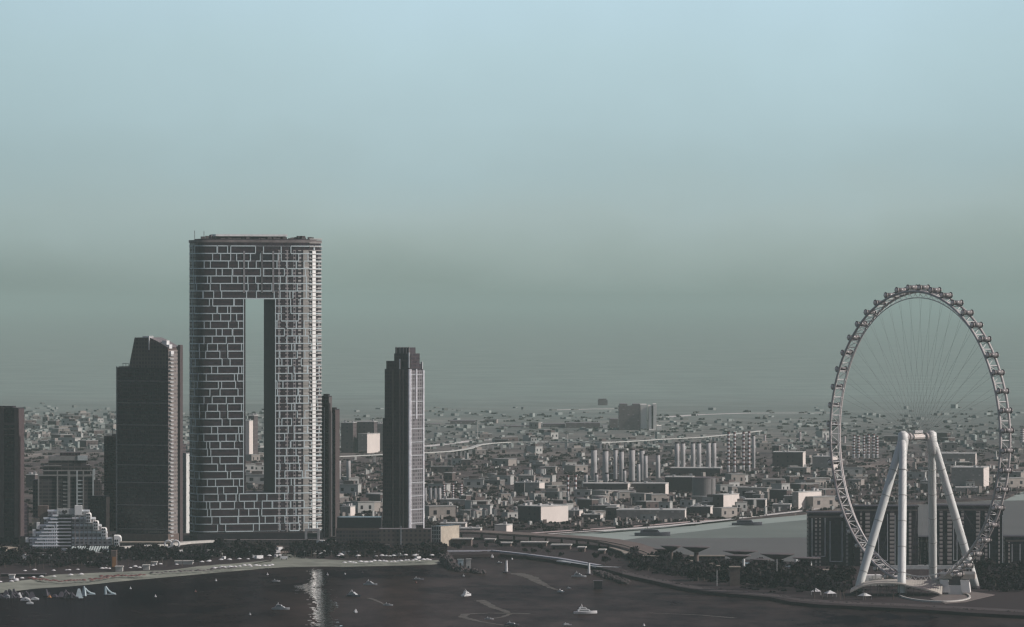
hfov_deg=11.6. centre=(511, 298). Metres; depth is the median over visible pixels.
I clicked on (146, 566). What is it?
beach building
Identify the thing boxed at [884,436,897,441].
house
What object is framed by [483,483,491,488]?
house
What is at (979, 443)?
house
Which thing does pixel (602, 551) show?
pavilion
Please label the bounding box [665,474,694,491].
industrial building
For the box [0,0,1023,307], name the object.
sky
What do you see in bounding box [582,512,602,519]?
industrial building
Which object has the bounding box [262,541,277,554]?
tree
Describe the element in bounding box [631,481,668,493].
industrial building
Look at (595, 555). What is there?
tree
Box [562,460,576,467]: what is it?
house
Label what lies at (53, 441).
house
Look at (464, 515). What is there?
house
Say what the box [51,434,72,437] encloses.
house
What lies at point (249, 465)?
house
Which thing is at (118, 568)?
beach building
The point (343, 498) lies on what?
house
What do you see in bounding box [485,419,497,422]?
house
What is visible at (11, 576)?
beach building
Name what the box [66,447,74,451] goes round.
house
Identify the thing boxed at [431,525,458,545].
office block
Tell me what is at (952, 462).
house
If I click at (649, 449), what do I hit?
scrub
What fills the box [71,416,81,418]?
house
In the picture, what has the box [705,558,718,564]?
tree
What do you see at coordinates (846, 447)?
house
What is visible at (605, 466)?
chimney
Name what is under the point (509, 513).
house
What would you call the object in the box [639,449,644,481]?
chimney
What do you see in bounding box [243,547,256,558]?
tree
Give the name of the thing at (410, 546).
tree
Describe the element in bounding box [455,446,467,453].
house
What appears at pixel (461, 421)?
distant block
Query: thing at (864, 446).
striped stack
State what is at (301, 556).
waterfront hedges
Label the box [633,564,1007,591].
island hedges
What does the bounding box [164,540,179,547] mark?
ring sculpture
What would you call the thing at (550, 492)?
house
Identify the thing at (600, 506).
industrial building
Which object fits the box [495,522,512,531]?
industrial building
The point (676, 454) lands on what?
chimney
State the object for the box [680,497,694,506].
house
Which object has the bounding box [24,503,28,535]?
dark block
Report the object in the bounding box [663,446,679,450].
house
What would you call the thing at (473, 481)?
house
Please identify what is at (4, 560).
tree
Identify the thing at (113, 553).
stair tower
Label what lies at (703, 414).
road
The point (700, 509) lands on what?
industrial building
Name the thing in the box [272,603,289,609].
yacht
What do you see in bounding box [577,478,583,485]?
house
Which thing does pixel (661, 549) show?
saucer pavilion
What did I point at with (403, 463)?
stepped tower
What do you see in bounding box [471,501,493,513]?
house
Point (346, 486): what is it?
house
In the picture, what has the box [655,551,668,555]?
tree
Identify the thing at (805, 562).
tree
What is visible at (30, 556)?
tree
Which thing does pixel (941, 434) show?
house
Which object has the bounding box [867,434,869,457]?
striped stack
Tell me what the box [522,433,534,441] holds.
house
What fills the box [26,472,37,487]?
industrial building
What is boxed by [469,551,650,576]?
causeway rocks
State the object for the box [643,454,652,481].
chimney
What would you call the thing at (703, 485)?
storage tank
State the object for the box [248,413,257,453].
office building
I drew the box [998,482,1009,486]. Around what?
house
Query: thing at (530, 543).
pavilion
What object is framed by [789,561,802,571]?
tree
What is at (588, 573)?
channel marker
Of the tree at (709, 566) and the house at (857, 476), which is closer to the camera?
the tree at (709, 566)
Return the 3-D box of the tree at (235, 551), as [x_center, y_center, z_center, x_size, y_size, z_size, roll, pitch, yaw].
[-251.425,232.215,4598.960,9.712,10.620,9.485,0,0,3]
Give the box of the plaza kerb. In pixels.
[899,594,970,601]
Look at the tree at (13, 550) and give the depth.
4607.95 m
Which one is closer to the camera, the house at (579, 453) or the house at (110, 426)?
the house at (579, 453)
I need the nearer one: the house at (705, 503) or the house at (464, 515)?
the house at (464, 515)
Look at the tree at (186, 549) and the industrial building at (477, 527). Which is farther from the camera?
the industrial building at (477, 527)
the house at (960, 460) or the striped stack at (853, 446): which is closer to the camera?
the house at (960, 460)
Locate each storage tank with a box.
[470,509,476,517]
[482,508,487,516]
[492,507,496,515]
[524,468,532,474]
[536,467,545,473]
[593,496,605,503]
[613,491,619,497]
[692,476,715,495]
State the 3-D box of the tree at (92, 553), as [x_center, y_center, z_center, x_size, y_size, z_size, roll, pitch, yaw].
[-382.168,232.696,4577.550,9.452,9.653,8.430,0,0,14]
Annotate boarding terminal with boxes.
[865,574,911,585]
[940,569,975,594]
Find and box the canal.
[626,500,1023,564]
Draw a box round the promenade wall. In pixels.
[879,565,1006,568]
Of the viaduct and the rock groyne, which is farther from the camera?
the viaduct
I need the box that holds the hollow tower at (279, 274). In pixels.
[189,231,322,540]
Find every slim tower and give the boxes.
[321,394,331,536]
[332,407,339,535]
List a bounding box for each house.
[24,424,35,428]
[24,430,29,437]
[29,414,40,418]
[32,432,40,438]
[39,440,47,443]
[40,431,48,436]
[43,415,49,420]
[48,421,58,424]
[48,438,61,445]
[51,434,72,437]
[52,428,69,432]
[55,425,72,427]
[58,435,80,444]
[62,417,70,423]
[65,419,79,425]
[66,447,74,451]
[69,425,81,432]
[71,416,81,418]
[74,411,89,416]
[76,431,82,437]
[78,440,97,446]
[80,418,89,421]
[88,443,97,448]
[89,430,102,433]
[93,417,103,422]
[95,438,103,442]
[105,424,115,428]
[107,413,115,418]
[245,454,259,461]
[245,461,255,471]
[245,471,263,483]
[247,483,257,488]
[255,463,263,471]
[258,447,263,451]
[340,480,360,494]
[340,494,348,502]
[343,474,358,483]
[345,501,380,511]
[351,497,374,512]
[366,493,382,500]
[424,505,455,518]
[426,453,440,457]
[428,481,450,491]
[430,466,452,472]
[444,472,455,481]
[451,456,464,464]
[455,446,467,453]
[459,509,481,516]
[460,513,468,519]
[461,459,470,467]
[461,495,470,499]
[463,476,484,487]
[464,497,490,509]
[467,491,478,496]
[469,506,482,509]
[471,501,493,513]
[472,447,485,454]
[478,432,491,437]
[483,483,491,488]
[484,477,504,485]
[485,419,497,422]
[491,472,514,484]
[492,458,516,465]
[494,439,508,443]
[495,436,517,442]
[498,493,510,498]
[502,510,517,518]
[518,475,535,481]
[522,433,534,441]
[525,453,539,459]
[526,443,542,453]
[529,422,540,428]
[529,458,542,463]
[529,491,543,499]
[530,436,536,441]
[531,462,548,469]
[534,488,544,490]
[534,494,546,501]
[535,477,549,482]
[539,429,551,433]
[540,466,557,472]
[541,488,566,498]
[542,435,552,439]
[543,430,558,438]
[543,473,555,481]
[545,482,566,490]
[546,500,573,509]
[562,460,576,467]
[563,465,587,471]
[567,446,585,452]
[574,487,591,496]
[576,451,584,456]
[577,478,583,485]
[577,499,598,509]
[581,459,590,462]
[588,510,604,517]
[591,490,617,495]
[591,495,609,502]
[595,439,609,447]
[605,506,620,518]
[609,473,618,481]
[613,443,623,447]
[619,491,634,497]
[624,437,639,445]
[630,493,650,503]
[635,500,659,507]
[640,514,656,519]
[646,493,667,500]
[659,499,672,507]
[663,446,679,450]
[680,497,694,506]
[691,496,706,502]
[697,502,714,507]
[702,494,712,500]
[713,507,737,517]
[716,481,733,491]
[725,473,744,483]
[725,480,739,485]
[727,486,748,492]
[732,472,747,481]
[736,498,746,510]
[737,487,771,496]
[752,491,764,497]
[757,441,770,447]
[762,479,785,486]
[763,492,768,498]
[769,489,791,501]
[771,445,779,451]
[771,480,789,488]
[782,476,799,481]
[784,495,791,502]
[786,467,810,473]
[791,483,818,490]
[795,477,808,482]
[800,480,819,488]
[806,455,811,462]
[806,484,812,490]
[806,495,837,508]
[807,477,829,479]
[815,479,825,484]
[816,429,828,437]
[819,488,835,494]
[820,468,837,475]
[840,464,862,474]
[841,445,852,449]
[847,479,863,484]
[850,474,866,480]
[875,441,887,446]
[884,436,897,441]
[907,469,926,478]
[920,483,937,491]
[936,432,950,439]
[940,437,954,441]
[942,442,956,450]
[944,459,955,465]
[947,465,962,471]
[956,459,969,465]
[957,462,972,465]
[965,480,974,485]
[972,440,986,446]
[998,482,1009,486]
[999,471,1023,478]
[1000,477,1023,486]
[1010,456,1018,461]
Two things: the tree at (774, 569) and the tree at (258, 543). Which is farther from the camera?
the tree at (258, 543)
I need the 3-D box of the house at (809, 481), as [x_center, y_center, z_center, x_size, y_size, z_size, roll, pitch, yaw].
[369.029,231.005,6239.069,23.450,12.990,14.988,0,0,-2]
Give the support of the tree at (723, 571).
on the ground
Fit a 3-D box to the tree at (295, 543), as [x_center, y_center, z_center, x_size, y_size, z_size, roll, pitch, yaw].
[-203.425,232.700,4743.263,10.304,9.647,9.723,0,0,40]
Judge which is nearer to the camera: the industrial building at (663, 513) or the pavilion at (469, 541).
the pavilion at (469, 541)
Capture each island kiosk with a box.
[690,555,725,563]
[729,566,740,585]
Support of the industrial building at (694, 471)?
on the ground
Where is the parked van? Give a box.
[255,555,262,558]
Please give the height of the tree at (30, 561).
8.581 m
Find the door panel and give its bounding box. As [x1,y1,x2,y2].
[112,557,115,566]
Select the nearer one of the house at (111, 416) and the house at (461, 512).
the house at (461, 512)
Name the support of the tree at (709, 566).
on the ground
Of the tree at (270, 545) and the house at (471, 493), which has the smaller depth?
the tree at (270, 545)
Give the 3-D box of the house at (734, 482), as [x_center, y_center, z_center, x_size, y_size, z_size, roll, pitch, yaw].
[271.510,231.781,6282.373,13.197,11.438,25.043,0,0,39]
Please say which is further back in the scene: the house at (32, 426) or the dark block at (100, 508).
the house at (32, 426)
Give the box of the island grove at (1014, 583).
[625,549,1023,590]
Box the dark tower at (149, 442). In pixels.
[112,336,182,544]
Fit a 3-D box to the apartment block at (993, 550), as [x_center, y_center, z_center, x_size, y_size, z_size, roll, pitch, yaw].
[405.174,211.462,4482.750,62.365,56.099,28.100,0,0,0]
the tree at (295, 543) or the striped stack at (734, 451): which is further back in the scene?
the striped stack at (734, 451)
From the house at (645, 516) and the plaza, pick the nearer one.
the plaza
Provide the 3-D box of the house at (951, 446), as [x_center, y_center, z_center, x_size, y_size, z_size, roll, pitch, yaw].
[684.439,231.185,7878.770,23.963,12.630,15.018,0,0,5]
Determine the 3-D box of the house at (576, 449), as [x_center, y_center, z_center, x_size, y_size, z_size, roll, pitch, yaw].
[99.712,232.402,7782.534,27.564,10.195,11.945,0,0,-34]
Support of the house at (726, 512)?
on the ground
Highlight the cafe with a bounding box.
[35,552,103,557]
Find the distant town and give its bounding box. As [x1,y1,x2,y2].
[340,404,1023,449]
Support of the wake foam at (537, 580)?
on the sea
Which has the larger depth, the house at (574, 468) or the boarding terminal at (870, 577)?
the house at (574, 468)
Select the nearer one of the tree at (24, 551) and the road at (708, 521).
the tree at (24, 551)
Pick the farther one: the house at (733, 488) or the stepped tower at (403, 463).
the house at (733, 488)
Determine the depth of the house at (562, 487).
6181.89 m
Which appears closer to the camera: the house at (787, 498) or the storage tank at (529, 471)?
the house at (787, 498)
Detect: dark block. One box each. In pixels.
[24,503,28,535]
[91,495,109,536]
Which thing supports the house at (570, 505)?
on the ground
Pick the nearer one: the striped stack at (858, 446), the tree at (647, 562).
the tree at (647, 562)
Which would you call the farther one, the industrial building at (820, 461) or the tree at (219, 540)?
the industrial building at (820, 461)
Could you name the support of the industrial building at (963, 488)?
on the ground
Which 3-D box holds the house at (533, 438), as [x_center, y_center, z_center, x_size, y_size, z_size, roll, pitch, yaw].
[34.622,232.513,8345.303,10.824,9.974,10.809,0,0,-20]
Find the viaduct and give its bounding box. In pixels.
[340,430,759,461]
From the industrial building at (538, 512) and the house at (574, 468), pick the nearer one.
the industrial building at (538, 512)
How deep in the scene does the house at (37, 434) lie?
8511.02 m
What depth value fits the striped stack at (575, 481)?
6049.20 m
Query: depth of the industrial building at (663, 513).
5403.85 m
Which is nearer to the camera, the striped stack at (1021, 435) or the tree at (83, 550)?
the tree at (83, 550)
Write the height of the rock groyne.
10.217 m
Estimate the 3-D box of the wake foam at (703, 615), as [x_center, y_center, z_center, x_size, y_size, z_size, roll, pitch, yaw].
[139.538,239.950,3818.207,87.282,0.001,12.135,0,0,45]
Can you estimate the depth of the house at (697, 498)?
5829.67 m
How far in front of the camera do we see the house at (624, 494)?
6000.41 m
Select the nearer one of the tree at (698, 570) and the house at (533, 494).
the tree at (698, 570)
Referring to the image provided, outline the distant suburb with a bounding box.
[24,402,263,449]
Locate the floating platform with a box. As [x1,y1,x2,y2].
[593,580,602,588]
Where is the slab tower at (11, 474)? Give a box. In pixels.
[0,406,23,542]
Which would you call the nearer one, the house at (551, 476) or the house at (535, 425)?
the house at (551, 476)
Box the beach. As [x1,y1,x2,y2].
[0,554,440,592]
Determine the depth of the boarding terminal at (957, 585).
4037.88 m
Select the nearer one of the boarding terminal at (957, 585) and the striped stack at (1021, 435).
the boarding terminal at (957, 585)
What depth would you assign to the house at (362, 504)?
5588.88 m
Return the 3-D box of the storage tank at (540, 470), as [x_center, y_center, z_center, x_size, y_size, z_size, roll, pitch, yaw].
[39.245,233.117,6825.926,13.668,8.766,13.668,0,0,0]
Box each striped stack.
[567,475,568,495]
[574,475,576,488]
[727,432,729,471]
[733,432,735,471]
[742,432,744,470]
[748,431,749,470]
[852,435,855,457]
[857,436,859,457]
[863,435,865,457]
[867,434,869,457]
[872,434,874,457]
[875,436,878,457]
[1020,428,1023,442]
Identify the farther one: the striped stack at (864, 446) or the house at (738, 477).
the striped stack at (864, 446)
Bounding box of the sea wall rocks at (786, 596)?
[620,570,1017,611]
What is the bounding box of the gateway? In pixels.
[305,529,319,539]
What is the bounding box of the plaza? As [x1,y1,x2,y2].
[931,591,993,603]
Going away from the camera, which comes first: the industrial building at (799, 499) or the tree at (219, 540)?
the tree at (219, 540)
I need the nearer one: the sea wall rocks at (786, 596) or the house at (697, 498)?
the sea wall rocks at (786, 596)
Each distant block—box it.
[424,420,474,423]
[501,422,564,426]
[566,418,617,427]
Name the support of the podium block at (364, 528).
on the ground
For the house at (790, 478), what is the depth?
6507.77 m
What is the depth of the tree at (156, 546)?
4624.42 m
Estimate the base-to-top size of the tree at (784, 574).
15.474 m
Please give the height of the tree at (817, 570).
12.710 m
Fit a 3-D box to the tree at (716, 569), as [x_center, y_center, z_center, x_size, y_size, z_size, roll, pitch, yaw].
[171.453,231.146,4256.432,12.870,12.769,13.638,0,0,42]
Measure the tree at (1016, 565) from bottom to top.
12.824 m
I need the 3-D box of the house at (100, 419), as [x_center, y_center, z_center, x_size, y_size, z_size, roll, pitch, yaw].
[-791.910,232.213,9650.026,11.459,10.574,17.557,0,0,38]
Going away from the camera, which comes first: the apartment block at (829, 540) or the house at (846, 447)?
the apartment block at (829, 540)
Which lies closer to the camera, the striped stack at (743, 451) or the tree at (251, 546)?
the tree at (251, 546)
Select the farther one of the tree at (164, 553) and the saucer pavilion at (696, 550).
the tree at (164, 553)
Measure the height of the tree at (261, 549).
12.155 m
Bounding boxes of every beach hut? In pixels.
[457,559,463,565]
[466,559,470,567]
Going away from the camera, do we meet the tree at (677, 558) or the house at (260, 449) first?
the tree at (677, 558)
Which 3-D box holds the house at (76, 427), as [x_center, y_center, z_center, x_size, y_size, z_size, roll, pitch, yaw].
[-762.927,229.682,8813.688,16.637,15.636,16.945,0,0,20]
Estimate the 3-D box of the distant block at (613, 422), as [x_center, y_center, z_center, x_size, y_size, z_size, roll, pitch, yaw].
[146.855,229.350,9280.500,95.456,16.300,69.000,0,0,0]
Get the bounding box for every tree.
[0,556,10,567]
[9,547,17,554]
[9,555,18,560]
[19,549,29,554]
[24,558,34,567]
[26,554,34,564]
[45,548,54,554]
[56,551,66,558]
[78,558,86,565]
[81,548,89,553]
[87,550,95,555]
[138,552,148,561]
[141,548,153,553]
[150,554,161,560]
[153,544,164,549]
[153,548,165,561]
[157,550,168,562]
[169,547,178,552]
[172,554,180,559]
[183,547,190,553]
[207,543,217,549]
[213,537,226,545]
[214,547,223,553]
[231,547,241,558]
[234,539,248,547]
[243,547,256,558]
[245,543,257,558]
[250,540,263,548]
[256,546,267,554]
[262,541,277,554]
[290,541,300,546]
[365,548,374,556]
[390,547,400,556]
[407,544,417,551]
[433,543,443,548]
[454,544,461,549]
[592,552,599,561]
[601,556,610,564]
[628,553,642,562]
[630,546,639,551]
[641,559,651,570]
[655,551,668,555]
[657,554,669,561]
[672,555,685,561]
[673,551,683,555]
[690,566,704,580]
[700,562,712,579]
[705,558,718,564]
[712,565,720,573]
[718,567,728,580]
[720,560,738,567]
[745,566,757,572]
[751,561,765,571]
[760,560,776,567]
[764,566,776,571]
[774,569,792,587]
[775,559,788,566]
[775,565,785,570]
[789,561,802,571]
[799,559,812,567]
[813,567,822,574]
[829,565,842,571]
[841,565,856,584]
[841,572,853,582]
[974,565,988,574]
[978,576,989,583]
[982,558,998,566]
[1006,567,1020,576]
[1007,562,1018,567]
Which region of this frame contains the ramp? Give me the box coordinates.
[609,547,628,554]
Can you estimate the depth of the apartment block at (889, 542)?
4470.00 m
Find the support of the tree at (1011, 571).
on the ground
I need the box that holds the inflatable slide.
[104,586,115,594]
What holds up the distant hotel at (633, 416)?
on the ground
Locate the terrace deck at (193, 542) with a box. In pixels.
[119,540,213,547]
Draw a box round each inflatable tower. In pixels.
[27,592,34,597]
[76,589,82,597]
[82,586,86,595]
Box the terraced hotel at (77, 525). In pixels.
[20,505,121,547]
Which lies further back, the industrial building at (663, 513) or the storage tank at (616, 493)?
the storage tank at (616, 493)
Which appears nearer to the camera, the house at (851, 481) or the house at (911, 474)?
the house at (851, 481)
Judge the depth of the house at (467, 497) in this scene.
5801.00 m
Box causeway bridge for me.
[459,530,656,554]
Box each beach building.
[0,573,46,576]
[8,574,15,578]
[115,566,123,571]
[142,564,149,569]
[174,560,193,564]
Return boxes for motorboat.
[504,622,518,625]
[635,527,669,535]
[732,517,761,525]
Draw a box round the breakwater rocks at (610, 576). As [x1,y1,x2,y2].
[593,570,630,583]
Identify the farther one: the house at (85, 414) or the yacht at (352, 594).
the house at (85, 414)
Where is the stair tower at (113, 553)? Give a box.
[111,550,116,570]
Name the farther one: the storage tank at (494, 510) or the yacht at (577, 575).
the storage tank at (494, 510)
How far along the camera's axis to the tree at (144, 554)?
4536.46 m
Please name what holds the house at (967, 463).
on the ground
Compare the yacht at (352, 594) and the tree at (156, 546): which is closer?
the yacht at (352, 594)
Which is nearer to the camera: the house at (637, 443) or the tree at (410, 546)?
the tree at (410, 546)
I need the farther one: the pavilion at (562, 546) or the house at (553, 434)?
the house at (553, 434)
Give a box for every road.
[424,439,491,446]
[533,520,708,532]
[549,523,696,533]
[601,509,814,530]
[664,413,743,416]
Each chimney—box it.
[340,459,342,483]
[346,459,351,480]
[424,486,426,500]
[429,486,432,500]
[434,486,436,499]
[438,486,440,499]
[584,473,587,481]
[591,448,596,479]
[602,449,608,481]
[605,472,608,481]
[613,448,617,481]
[619,450,623,481]
[623,469,625,481]
[629,448,634,481]
[637,462,639,481]
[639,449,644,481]
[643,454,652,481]
[656,453,664,481]
[675,442,678,466]
[681,442,684,466]
[691,442,694,466]
[697,442,700,466]
[706,441,710,466]
[712,441,715,466]
[752,434,754,467]
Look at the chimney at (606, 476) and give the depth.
6228.74 m
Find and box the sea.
[0,554,1023,626]
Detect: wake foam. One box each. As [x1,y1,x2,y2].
[459,613,529,625]
[476,600,511,617]
[511,573,558,589]
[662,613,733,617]
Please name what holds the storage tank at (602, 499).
on the ground
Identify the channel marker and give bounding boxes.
[503,559,509,572]
[585,562,592,574]
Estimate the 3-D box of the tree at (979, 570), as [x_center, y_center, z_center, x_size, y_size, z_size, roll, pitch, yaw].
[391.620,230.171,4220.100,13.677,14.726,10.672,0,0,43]
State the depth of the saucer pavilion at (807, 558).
4354.08 m
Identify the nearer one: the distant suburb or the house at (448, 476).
the house at (448, 476)
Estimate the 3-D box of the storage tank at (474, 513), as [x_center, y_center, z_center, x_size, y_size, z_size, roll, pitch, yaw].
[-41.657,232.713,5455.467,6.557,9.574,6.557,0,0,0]
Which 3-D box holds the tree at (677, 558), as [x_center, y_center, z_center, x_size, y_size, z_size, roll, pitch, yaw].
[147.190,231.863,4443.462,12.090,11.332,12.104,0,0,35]
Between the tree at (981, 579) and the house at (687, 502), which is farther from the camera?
the house at (687, 502)
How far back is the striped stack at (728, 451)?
6898.93 m
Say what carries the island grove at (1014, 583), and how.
on the ground
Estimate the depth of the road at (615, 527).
5212.78 m
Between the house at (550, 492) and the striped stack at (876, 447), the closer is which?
the house at (550, 492)
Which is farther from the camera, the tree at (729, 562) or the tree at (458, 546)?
the tree at (458, 546)
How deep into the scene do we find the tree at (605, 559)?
4496.10 m
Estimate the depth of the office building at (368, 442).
7749.36 m
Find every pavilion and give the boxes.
[452,538,473,545]
[484,538,496,542]
[499,542,512,546]
[520,541,547,546]
[550,544,571,549]
[577,546,586,551]
[598,549,606,553]
[653,548,667,551]
[660,545,681,559]
[682,546,710,563]
[723,550,757,565]
[725,554,750,566]
[750,558,769,562]
[760,553,794,568]
[792,557,819,561]
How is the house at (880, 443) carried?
on the ground
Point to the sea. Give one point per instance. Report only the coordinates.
(434, 598)
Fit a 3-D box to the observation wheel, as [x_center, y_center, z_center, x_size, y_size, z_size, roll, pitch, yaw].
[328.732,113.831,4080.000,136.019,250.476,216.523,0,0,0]
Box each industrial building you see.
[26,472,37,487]
[440,520,466,526]
[459,525,481,529]
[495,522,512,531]
[514,479,527,492]
[517,502,567,522]
[524,480,544,493]
[568,507,582,516]
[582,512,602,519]
[583,482,629,489]
[590,502,619,510]
[616,507,685,519]
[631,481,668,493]
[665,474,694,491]
[670,465,721,475]
[690,503,712,514]
[712,491,739,506]
[739,496,766,507]
[745,490,762,497]
[772,450,805,466]
[772,502,791,509]
[792,488,821,508]
[812,454,837,469]
[941,452,976,464]
[951,465,988,486]
[955,485,977,491]
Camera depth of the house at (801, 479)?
6280.44 m
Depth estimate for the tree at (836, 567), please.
4218.08 m
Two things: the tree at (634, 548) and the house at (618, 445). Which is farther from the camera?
the house at (618, 445)
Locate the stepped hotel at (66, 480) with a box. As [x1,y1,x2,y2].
[33,452,101,523]
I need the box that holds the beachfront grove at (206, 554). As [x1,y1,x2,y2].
[0,540,447,566]
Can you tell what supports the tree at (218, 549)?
on the ground
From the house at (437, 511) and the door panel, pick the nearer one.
the door panel
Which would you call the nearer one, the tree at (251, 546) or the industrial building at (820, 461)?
the tree at (251, 546)
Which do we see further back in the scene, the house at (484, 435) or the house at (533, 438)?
the house at (484, 435)
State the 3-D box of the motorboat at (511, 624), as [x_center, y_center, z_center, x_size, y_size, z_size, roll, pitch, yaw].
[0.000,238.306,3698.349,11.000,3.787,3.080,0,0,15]
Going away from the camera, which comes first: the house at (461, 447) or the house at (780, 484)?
the house at (780, 484)
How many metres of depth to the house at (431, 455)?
7526.85 m
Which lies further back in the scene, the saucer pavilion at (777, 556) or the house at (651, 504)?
the house at (651, 504)
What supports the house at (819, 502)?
on the ground
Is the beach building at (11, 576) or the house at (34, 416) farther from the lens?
the house at (34, 416)
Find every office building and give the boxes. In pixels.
[245,419,252,460]
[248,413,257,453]
[340,503,354,515]
[341,421,356,452]
[354,419,377,451]
[358,432,379,452]
[377,422,382,450]
[440,496,465,504]
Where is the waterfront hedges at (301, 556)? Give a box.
[0,542,434,557]
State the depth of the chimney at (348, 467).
6347.79 m
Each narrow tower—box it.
[104,434,115,530]
[183,453,188,532]
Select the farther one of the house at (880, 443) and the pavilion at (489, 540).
the house at (880, 443)
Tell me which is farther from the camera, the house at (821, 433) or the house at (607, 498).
the house at (821, 433)
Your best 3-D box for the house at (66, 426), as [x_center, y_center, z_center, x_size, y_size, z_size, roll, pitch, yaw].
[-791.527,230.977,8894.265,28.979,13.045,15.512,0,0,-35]
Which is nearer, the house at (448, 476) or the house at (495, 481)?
the house at (495, 481)
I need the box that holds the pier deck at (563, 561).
[556,560,617,567]
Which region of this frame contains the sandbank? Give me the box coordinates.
[561,492,1023,539]
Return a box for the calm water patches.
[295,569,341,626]
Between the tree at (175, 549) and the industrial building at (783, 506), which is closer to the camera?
the tree at (175, 549)
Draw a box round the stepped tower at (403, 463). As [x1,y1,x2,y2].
[383,347,423,527]
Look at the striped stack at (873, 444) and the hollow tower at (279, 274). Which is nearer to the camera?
the hollow tower at (279, 274)
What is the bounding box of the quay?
[447,550,602,565]
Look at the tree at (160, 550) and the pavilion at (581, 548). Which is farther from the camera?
the pavilion at (581, 548)
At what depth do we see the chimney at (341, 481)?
6348.09 m
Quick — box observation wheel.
[826,284,1013,595]
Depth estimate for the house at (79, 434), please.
8604.21 m
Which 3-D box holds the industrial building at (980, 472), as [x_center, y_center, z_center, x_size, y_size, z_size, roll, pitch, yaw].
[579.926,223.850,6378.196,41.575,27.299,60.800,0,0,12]
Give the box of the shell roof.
[850,577,942,595]
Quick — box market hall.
[71,546,108,551]
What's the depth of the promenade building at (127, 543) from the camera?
4758.50 m
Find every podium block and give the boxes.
[336,516,381,543]
[379,525,430,547]
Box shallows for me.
[641,520,806,537]
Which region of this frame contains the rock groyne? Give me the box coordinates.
[436,551,485,573]
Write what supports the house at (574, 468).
on the ground
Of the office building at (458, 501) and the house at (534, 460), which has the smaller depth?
the office building at (458, 501)
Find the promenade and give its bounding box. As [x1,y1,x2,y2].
[622,571,1023,611]
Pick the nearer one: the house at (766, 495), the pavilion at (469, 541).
the pavilion at (469, 541)
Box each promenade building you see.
[119,541,170,545]
[224,539,320,545]
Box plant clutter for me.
[341,443,1023,525]
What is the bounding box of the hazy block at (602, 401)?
[598,399,606,404]
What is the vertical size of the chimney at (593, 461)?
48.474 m
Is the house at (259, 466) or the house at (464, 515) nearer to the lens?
the house at (464, 515)
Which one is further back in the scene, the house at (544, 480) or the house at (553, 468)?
the house at (553, 468)
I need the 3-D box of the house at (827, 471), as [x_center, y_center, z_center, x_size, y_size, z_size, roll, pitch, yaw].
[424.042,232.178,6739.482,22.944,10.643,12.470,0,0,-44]
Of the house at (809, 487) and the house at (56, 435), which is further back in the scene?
the house at (56, 435)
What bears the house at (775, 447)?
on the ground
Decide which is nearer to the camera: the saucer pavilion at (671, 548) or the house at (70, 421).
the saucer pavilion at (671, 548)
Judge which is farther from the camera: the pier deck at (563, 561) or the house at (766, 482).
the house at (766, 482)
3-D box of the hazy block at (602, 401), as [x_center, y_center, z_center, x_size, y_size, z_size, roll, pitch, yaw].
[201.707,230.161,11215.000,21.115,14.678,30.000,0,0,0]
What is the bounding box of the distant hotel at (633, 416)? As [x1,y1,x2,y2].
[618,403,661,430]
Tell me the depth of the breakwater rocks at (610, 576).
4301.56 m
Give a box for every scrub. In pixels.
[24,410,1023,446]
[24,446,1023,494]
[24,490,1007,530]
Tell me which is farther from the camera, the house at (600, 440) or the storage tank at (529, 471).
the house at (600, 440)
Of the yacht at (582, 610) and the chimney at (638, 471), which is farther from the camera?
the chimney at (638, 471)
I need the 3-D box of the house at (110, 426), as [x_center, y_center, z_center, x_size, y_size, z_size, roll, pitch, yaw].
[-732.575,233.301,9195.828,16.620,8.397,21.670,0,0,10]
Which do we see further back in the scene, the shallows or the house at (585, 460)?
the house at (585, 460)
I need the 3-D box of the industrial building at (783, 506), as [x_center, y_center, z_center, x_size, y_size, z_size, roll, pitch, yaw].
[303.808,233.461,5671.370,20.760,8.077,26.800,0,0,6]
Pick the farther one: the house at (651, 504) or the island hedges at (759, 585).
the house at (651, 504)
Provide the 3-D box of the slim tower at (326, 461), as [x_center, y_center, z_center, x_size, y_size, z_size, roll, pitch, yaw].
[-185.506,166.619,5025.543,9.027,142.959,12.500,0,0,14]
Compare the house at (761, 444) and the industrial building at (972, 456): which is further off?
the house at (761, 444)
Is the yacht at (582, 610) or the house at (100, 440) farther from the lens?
the house at (100, 440)
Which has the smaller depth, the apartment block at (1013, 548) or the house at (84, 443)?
the apartment block at (1013, 548)
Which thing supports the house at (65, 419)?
on the ground
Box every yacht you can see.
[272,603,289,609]
[346,590,359,596]
[363,579,376,584]
[461,589,470,595]
[571,573,585,576]
[573,604,596,613]
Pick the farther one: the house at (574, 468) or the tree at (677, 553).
the house at (574, 468)
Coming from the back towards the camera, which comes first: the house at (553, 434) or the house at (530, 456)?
the house at (553, 434)
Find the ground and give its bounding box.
[0,308,1023,618]
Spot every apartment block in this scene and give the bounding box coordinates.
[806,511,852,565]
[852,505,918,565]
[918,535,928,564]
[936,504,1002,564]
[1003,535,1023,564]
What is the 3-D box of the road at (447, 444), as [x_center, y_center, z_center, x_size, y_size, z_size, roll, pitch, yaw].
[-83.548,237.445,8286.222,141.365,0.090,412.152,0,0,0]

